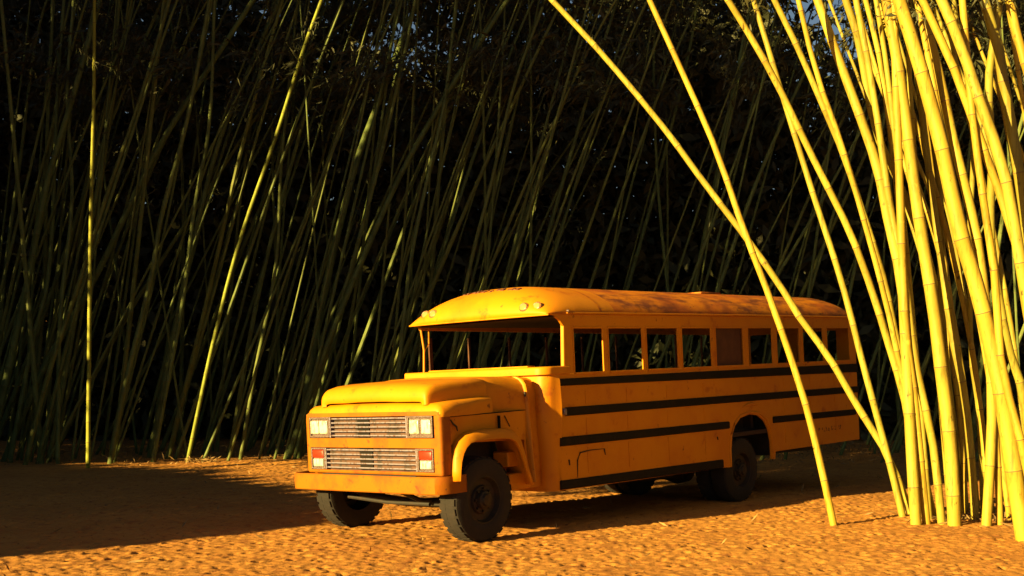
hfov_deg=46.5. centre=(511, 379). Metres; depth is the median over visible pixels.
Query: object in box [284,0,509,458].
bamboo culm
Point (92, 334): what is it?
bamboo culm
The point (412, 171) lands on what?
bamboo culm
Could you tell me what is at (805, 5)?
sky
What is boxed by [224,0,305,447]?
bamboo culm
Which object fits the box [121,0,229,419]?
bamboo culm
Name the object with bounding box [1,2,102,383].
bamboo culm
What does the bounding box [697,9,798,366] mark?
bamboo culm
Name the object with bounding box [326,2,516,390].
bamboo culm
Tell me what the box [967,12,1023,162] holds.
bamboo culm
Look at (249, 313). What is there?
bamboo culm
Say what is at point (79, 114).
bamboo culm
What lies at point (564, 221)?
bamboo culm
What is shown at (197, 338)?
bamboo culm
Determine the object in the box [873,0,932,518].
bamboo culm
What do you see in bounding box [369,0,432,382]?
bamboo culm
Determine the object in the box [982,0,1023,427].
bamboo culm
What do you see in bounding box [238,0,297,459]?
bamboo culm
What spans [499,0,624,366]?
bamboo culm
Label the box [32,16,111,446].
bamboo culm
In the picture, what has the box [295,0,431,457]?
bamboo culm
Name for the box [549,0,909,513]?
bamboo culm
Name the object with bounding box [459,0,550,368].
bamboo culm
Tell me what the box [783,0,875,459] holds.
bamboo culm
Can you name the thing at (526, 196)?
bamboo culm
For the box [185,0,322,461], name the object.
bamboo culm
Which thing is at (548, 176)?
bamboo culm
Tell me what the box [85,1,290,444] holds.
bamboo culm
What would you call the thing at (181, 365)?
bamboo culm
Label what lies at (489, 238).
bamboo culm
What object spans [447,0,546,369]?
bamboo culm
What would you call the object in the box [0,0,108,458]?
bamboo culm
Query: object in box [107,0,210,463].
bamboo culm
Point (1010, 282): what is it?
bamboo culm
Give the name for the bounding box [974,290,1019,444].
bamboo culm
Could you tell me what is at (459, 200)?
bamboo culm
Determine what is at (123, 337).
bamboo culm
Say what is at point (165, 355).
bamboo culm
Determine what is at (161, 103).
bamboo culm
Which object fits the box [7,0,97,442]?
bamboo culm
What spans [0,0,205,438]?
bamboo culm
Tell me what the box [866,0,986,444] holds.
bamboo culm
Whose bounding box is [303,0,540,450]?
bamboo culm
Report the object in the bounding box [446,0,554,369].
bamboo culm
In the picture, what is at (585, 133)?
bamboo culm
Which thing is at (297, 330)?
bamboo culm
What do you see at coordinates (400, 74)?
bamboo culm
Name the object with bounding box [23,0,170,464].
bamboo culm
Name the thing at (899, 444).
bamboo culm
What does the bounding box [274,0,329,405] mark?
bamboo culm
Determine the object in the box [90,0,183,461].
bamboo culm
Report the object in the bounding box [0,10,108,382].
bamboo culm
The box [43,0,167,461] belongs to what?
bamboo culm
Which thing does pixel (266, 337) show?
bamboo culm
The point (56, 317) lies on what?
bamboo culm
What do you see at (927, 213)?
bamboo culm
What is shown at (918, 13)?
bamboo culm
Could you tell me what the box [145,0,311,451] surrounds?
bamboo culm
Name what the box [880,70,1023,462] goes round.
bamboo culm
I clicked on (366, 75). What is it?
bamboo culm
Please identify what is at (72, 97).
bamboo culm
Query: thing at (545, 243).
bamboo culm
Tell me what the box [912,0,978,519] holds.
bamboo culm
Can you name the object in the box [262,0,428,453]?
bamboo culm
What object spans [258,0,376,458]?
bamboo culm
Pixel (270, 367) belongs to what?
bamboo culm
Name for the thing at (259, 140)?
bamboo culm
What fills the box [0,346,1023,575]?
ground
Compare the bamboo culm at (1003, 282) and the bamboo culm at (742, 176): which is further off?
the bamboo culm at (742, 176)
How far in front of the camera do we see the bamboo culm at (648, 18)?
29.32 m
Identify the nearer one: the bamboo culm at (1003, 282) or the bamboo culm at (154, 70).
the bamboo culm at (1003, 282)
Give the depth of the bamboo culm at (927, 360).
28.01 m
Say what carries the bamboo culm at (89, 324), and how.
on the ground
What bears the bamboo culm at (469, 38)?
on the ground
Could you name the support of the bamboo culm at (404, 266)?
on the ground
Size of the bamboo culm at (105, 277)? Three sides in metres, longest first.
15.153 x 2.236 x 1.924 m
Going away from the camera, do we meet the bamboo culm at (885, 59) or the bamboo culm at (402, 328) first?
the bamboo culm at (885, 59)
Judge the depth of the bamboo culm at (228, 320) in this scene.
30.55 m
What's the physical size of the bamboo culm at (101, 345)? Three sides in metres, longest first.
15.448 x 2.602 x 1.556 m
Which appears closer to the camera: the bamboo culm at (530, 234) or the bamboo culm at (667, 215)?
the bamboo culm at (530, 234)
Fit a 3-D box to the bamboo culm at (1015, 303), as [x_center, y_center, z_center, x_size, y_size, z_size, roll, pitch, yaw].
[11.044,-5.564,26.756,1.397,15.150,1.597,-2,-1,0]
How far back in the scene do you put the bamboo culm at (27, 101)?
30.25 m
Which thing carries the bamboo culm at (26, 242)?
on the ground
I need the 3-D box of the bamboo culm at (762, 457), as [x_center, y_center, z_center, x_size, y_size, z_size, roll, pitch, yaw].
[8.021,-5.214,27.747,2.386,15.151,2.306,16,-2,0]
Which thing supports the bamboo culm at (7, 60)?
on the ground
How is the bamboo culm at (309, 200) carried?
on the ground
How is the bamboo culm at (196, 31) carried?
on the ground
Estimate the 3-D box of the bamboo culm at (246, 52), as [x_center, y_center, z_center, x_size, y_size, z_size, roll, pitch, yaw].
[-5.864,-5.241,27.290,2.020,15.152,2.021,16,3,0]
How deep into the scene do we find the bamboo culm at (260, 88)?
26.68 m
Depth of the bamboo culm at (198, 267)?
29.31 m
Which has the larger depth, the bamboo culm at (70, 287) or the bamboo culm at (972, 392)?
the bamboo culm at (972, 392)
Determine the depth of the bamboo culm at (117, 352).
28.96 m
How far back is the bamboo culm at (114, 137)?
33.79 m
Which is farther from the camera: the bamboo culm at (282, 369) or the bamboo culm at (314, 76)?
the bamboo culm at (282, 369)
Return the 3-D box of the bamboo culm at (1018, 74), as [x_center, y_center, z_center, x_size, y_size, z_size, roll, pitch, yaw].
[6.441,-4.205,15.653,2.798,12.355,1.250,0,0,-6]
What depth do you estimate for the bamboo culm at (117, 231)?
27.11 m
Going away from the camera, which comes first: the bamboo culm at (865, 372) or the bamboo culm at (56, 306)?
the bamboo culm at (865, 372)
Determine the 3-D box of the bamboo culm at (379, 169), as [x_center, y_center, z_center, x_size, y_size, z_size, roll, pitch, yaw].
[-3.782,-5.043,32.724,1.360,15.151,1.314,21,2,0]
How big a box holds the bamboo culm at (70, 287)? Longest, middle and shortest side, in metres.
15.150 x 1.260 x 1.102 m
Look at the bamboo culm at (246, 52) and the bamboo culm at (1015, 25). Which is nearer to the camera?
the bamboo culm at (1015, 25)
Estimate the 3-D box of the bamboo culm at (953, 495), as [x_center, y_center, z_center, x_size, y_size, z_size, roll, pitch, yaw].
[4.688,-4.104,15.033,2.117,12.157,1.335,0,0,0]
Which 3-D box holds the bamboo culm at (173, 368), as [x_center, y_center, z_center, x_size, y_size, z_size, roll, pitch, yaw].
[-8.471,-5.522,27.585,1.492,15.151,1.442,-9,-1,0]
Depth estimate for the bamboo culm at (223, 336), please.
30.49 m
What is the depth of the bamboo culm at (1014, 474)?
13.64 m
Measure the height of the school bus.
3.344 m
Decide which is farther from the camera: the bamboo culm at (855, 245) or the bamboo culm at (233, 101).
the bamboo culm at (233, 101)
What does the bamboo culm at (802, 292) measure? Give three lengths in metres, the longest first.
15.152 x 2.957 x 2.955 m
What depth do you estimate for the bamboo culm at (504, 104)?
28.62 m
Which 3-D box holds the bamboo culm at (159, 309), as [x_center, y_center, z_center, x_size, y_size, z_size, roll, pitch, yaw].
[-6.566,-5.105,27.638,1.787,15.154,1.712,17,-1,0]
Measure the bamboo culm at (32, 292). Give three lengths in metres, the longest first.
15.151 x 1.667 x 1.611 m
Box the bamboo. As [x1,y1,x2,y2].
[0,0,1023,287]
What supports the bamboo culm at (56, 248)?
on the ground
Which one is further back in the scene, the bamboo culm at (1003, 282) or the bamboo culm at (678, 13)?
the bamboo culm at (678, 13)
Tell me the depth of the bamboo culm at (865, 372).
16.40 m
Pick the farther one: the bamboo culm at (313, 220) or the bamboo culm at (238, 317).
the bamboo culm at (238, 317)
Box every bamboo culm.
[0,0,52,263]
[0,0,66,463]
[0,0,70,388]
[0,0,104,347]
[0,0,108,299]
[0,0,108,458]
[0,0,113,423]
[0,0,181,356]
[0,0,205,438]
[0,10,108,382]
[1,0,122,344]
[1,0,255,461]
[1,1,200,419]
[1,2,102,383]
[2,0,110,415]
[7,0,65,462]
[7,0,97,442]
[7,1,120,390]
[15,0,78,460]
[15,0,150,459]
[18,0,98,448]
[20,0,147,456]
[20,0,255,454]
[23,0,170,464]
[30,0,143,461]
[31,0,245,452]
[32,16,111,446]
[33,1,116,451]
[33,17,187,444]
[35,0,200,463]
[43,0,159,456]
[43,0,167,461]
[45,0,212,457]
[46,0,297,462]
[52,0,147,459]
[55,0,74,463]
[58,0,137,453]
[60,0,437,446]
[61,0,136,333]
[61,9,226,431]
[70,0,120,467]
[70,0,142,461]
[74,1,203,458]
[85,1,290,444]
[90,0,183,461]
[95,0,337,454]
[96,6,186,455]
[101,0,190,455]
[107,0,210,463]
[113,0,292,462]
[114,0,215,461]
[119,0,269,440]
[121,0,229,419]
[125,0,216,447]
[138,0,276,454]
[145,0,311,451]
[147,0,280,457]
[151,0,215,461]
[153,0,239,422]
[159,0,398,450]
[165,0,317,456]
[165,0,323,458]
[169,1,218,451]
[173,0,356,459]
[175,1,312,444]
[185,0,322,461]
[192,0,350,450]
[201,0,402,461]
[202,0,314,453]
[203,0,387,452]
[214,0,288,451]
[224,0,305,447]
[226,0,361,457]
[227,0,393,460]
[230,0,369,457]
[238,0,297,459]
[243,0,391,454]
[246,0,402,451]
[250,0,415,448]
[253,0,426,446]
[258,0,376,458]
[260,0,327,453]
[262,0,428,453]
[266,2,476,454]
[268,0,380,448]
[273,0,397,458]
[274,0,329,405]
[275,1,446,446]
[281,4,429,448]
[283,0,393,458]
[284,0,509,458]
[292,0,443,458]
[293,0,424,458]
[295,0,338,385]
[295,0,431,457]
[302,0,466,456]
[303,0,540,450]
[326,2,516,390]
[337,0,424,386]
[344,0,526,385]
[350,0,411,384]
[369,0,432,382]
[373,0,496,381]
[376,0,475,380]
[376,0,520,381]
[382,0,442,379]
[382,0,567,381]
[384,9,450,372]
[387,0,556,380]
[390,0,622,379]
[393,2,507,371]
[394,0,494,379]
[396,0,461,379]
[400,0,531,378]
[403,0,492,345]
[407,0,540,372]
[410,0,524,372]
[418,0,458,372]
[420,1,542,369]
[426,0,722,371]
[440,0,518,367]
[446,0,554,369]
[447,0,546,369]
[452,0,616,369]
[453,0,603,369]
[454,3,569,369]
[455,0,573,368]
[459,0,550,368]
[464,7,528,368]
[473,0,622,368]
[479,0,612,367]
[482,0,602,367]
[487,8,680,357]
[491,5,671,367]
[493,0,565,365]
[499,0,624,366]
[506,0,646,366]
[511,0,648,366]
[519,0,668,365]
[538,0,669,286]
[539,0,685,366]
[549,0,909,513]
[574,0,699,339]
[581,0,700,371]
[588,0,655,371]
[599,0,739,370]
[605,1,693,364]
[623,0,711,289]
[624,0,771,369]
[631,0,690,367]
[647,0,836,525]
[649,0,772,363]
[656,0,790,368]
[675,10,770,367]
[676,0,791,358]
[683,0,812,363]
[687,8,753,366]
[691,3,848,366]
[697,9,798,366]
[704,8,915,365]
[724,0,920,506]
[731,3,831,294]
[741,0,900,353]
[750,3,898,337]
[752,0,905,516]
[760,34,891,459]
[762,0,841,363]
[763,22,956,295]
[766,1,876,363]
[770,3,946,362]
[778,0,869,359]
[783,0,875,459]
[796,0,936,515]
[810,0,979,510]
[813,0,921,524]
[814,31,941,462]
[817,6,936,360]
[828,0,959,457]
[839,0,1023,454]
[842,0,961,513]
[846,30,918,444]
[853,0,945,524]
[863,0,921,516]
[863,19,968,513]
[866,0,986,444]
[869,0,961,505]
[869,1,1016,450]
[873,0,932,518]
[873,0,1003,524]
[873,5,914,453]
[879,3,985,481]
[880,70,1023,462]
[881,0,961,525]
[890,77,1022,454]
[891,0,930,524]
[892,0,1023,541]
[894,106,1023,452]
[899,37,974,346]
[905,0,946,505]
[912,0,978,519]
[913,0,996,525]
[917,157,994,511]
[918,0,1005,512]
[918,0,1010,240]
[920,0,1023,473]
[926,118,966,512]
[927,51,1013,458]
[930,0,1019,219]
[934,66,1023,427]
[936,0,1023,318]
[945,23,1023,433]
[949,23,1011,379]
[965,100,1023,441]
[966,65,1023,459]
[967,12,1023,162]
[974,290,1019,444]
[975,120,1023,429]
[975,316,1011,519]
[975,324,1023,461]
[979,0,1023,242]
[979,16,1019,366]
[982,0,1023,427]
[982,269,1012,397]
[986,27,1018,210]
[1001,38,1021,109]
[1005,0,1023,74]
[1006,11,1023,120]
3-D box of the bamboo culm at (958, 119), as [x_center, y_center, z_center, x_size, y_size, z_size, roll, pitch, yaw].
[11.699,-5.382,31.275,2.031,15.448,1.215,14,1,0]
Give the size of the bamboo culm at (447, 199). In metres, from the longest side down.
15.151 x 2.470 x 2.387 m
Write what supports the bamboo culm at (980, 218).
on the ground
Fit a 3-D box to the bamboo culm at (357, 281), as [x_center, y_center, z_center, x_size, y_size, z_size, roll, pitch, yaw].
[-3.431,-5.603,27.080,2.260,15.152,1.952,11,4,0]
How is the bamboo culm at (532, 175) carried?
on the ground
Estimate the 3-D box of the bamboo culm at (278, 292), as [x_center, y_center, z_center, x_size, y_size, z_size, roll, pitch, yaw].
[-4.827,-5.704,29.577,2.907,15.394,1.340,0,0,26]
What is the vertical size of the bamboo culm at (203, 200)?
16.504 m
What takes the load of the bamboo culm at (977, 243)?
on the ground
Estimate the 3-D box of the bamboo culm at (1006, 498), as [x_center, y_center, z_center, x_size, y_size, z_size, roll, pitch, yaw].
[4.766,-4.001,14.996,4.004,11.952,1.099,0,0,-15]
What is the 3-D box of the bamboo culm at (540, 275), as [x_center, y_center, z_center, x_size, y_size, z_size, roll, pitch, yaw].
[1.371,-4.907,33.365,2.021,15.152,1.746,29,-2,0]
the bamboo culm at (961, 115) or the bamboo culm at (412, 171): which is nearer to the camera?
the bamboo culm at (961, 115)
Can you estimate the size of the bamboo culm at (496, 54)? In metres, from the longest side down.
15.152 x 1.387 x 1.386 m
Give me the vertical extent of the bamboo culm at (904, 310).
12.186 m
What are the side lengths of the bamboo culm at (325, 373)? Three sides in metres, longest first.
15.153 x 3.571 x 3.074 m
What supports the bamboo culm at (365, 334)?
on the ground
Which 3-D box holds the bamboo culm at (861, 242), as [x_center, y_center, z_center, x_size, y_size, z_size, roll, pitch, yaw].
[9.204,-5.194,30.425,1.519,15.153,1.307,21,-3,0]
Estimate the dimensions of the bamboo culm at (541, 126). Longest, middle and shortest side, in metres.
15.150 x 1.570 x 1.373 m
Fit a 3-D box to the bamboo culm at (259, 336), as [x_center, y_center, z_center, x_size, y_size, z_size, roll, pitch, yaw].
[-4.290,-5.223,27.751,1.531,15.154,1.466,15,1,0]
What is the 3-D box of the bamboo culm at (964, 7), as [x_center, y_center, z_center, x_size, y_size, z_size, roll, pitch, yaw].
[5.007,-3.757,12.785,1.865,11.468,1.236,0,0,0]
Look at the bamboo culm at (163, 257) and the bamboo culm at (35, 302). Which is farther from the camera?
the bamboo culm at (35, 302)
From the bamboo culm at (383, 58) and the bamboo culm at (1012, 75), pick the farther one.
the bamboo culm at (383, 58)
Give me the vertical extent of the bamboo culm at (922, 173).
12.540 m
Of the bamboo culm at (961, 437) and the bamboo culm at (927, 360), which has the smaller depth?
the bamboo culm at (961, 437)
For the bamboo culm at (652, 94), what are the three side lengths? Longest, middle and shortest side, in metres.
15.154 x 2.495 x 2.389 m
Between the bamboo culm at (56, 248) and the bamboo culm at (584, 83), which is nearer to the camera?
the bamboo culm at (584, 83)
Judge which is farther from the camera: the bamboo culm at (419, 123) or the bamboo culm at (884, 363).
the bamboo culm at (884, 363)
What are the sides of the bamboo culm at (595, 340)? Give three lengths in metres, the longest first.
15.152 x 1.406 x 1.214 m
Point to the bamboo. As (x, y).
(109, 28)
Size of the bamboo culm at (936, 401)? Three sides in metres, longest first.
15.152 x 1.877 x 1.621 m
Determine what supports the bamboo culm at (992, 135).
on the ground
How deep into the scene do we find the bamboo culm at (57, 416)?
26.72 m
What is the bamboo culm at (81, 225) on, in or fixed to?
on the ground
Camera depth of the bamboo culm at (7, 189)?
28.69 m
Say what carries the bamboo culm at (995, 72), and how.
on the ground
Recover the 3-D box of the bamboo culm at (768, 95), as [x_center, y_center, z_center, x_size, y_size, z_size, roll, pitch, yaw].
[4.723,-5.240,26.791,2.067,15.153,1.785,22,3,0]
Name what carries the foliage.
on the ground
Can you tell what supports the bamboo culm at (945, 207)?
on the ground
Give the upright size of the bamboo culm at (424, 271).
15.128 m
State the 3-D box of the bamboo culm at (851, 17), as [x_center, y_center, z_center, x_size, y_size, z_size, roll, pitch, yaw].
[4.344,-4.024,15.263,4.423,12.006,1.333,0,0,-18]
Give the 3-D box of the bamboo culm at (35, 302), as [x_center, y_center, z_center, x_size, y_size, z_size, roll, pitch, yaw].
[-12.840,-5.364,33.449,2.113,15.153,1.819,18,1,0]
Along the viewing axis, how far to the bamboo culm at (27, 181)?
27.33 m
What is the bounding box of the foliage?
[0,0,1023,440]
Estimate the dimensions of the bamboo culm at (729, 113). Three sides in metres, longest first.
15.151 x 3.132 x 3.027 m
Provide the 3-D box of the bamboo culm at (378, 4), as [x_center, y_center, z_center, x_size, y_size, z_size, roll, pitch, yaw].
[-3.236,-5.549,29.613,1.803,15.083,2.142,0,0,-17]
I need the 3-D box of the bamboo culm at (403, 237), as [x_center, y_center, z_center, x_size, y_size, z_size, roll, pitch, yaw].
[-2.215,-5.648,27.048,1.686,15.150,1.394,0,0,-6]
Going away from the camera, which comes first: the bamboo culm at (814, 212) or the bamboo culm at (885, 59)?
the bamboo culm at (885, 59)
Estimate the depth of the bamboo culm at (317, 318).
26.68 m
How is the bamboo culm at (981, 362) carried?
on the ground
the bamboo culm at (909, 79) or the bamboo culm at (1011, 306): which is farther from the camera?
the bamboo culm at (1011, 306)
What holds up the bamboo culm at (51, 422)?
on the ground
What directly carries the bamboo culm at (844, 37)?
on the ground
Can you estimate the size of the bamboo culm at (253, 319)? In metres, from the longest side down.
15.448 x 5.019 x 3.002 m
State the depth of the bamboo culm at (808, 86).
29.67 m
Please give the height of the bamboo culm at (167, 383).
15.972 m
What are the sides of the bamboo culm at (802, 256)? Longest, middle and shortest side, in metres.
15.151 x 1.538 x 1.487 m
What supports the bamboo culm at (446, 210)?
on the ground
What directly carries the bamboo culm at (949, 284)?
on the ground
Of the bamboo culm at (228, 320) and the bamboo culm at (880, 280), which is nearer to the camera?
the bamboo culm at (880, 280)
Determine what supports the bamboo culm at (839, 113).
on the ground
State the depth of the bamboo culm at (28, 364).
26.93 m
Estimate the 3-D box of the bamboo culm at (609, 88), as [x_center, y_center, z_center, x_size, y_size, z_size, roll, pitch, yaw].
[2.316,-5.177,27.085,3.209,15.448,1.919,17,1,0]
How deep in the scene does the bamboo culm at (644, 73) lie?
27.14 m
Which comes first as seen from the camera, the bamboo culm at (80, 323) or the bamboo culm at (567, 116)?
the bamboo culm at (80, 323)
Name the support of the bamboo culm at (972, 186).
on the ground
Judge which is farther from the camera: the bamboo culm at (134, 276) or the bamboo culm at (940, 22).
the bamboo culm at (134, 276)
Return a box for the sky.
[19,0,878,285]
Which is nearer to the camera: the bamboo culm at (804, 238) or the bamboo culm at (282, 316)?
the bamboo culm at (282, 316)
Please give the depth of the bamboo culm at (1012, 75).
16.41 m
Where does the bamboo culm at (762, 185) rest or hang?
on the ground
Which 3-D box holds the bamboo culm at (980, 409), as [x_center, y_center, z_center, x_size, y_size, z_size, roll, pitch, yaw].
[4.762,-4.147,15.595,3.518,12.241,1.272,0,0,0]
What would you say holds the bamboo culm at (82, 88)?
on the ground
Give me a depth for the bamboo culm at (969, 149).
27.34 m
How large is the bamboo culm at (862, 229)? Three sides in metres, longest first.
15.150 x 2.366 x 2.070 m
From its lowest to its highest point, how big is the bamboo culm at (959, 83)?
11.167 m
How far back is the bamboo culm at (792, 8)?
30.95 m
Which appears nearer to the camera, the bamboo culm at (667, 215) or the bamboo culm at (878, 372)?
the bamboo culm at (878, 372)
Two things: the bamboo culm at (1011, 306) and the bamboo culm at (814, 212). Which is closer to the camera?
the bamboo culm at (814, 212)
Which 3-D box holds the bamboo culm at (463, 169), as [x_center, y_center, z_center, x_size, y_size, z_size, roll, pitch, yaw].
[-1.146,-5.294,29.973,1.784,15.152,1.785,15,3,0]
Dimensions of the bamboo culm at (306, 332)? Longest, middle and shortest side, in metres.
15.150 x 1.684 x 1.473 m
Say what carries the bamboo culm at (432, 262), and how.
on the ground
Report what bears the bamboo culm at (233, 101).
on the ground
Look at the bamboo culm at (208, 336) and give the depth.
30.76 m
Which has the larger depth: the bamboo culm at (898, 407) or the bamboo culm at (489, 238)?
the bamboo culm at (898, 407)
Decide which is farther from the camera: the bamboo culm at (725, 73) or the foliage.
the foliage
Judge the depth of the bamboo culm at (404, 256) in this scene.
26.87 m
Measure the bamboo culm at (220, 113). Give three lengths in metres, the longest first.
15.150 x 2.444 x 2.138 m
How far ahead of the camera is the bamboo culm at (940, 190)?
16.15 m
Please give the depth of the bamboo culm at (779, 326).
15.34 m
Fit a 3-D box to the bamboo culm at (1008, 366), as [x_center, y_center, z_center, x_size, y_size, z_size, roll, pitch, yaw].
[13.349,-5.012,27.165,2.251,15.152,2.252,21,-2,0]
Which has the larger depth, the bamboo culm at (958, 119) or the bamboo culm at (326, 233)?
the bamboo culm at (326, 233)
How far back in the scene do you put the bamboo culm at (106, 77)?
26.94 m
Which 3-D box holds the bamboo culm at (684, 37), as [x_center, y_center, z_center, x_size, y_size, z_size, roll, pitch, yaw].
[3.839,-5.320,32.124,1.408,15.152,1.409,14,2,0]
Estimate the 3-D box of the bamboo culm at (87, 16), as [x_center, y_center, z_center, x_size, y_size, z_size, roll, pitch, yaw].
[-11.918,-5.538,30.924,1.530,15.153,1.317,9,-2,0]
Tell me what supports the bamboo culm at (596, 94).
on the ground
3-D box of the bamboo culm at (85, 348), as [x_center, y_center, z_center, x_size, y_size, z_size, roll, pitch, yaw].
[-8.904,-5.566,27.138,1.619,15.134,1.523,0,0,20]
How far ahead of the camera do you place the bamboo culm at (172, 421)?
30.89 m
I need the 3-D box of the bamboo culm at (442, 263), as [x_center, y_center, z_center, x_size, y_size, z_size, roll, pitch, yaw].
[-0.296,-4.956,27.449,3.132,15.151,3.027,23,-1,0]
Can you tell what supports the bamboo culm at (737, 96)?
on the ground
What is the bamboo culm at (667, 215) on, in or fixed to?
on the ground
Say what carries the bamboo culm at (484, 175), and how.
on the ground
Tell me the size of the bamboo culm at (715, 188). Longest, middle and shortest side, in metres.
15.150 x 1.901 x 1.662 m
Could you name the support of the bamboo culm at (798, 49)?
on the ground
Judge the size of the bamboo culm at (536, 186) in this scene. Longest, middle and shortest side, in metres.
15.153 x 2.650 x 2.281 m
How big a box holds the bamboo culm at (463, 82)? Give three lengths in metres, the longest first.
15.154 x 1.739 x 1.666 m
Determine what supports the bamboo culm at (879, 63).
on the ground
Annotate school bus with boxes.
[295,287,859,542]
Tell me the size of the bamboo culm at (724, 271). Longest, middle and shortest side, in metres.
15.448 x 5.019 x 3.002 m
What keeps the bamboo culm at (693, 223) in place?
on the ground
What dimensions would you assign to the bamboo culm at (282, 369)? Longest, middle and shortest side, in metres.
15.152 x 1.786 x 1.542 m
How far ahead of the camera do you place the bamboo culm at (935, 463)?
15.27 m
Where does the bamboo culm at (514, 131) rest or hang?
on the ground
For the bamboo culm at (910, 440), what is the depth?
15.26 m
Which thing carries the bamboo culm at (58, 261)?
on the ground
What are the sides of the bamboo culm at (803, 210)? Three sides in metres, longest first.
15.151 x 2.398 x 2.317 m
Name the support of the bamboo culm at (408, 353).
on the ground
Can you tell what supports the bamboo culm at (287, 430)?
on the ground
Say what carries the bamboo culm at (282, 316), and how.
on the ground
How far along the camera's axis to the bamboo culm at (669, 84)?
29.48 m
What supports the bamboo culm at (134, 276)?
on the ground
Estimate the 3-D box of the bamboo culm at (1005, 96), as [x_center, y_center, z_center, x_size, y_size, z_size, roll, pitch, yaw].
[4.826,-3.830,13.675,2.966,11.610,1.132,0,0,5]
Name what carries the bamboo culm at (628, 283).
on the ground

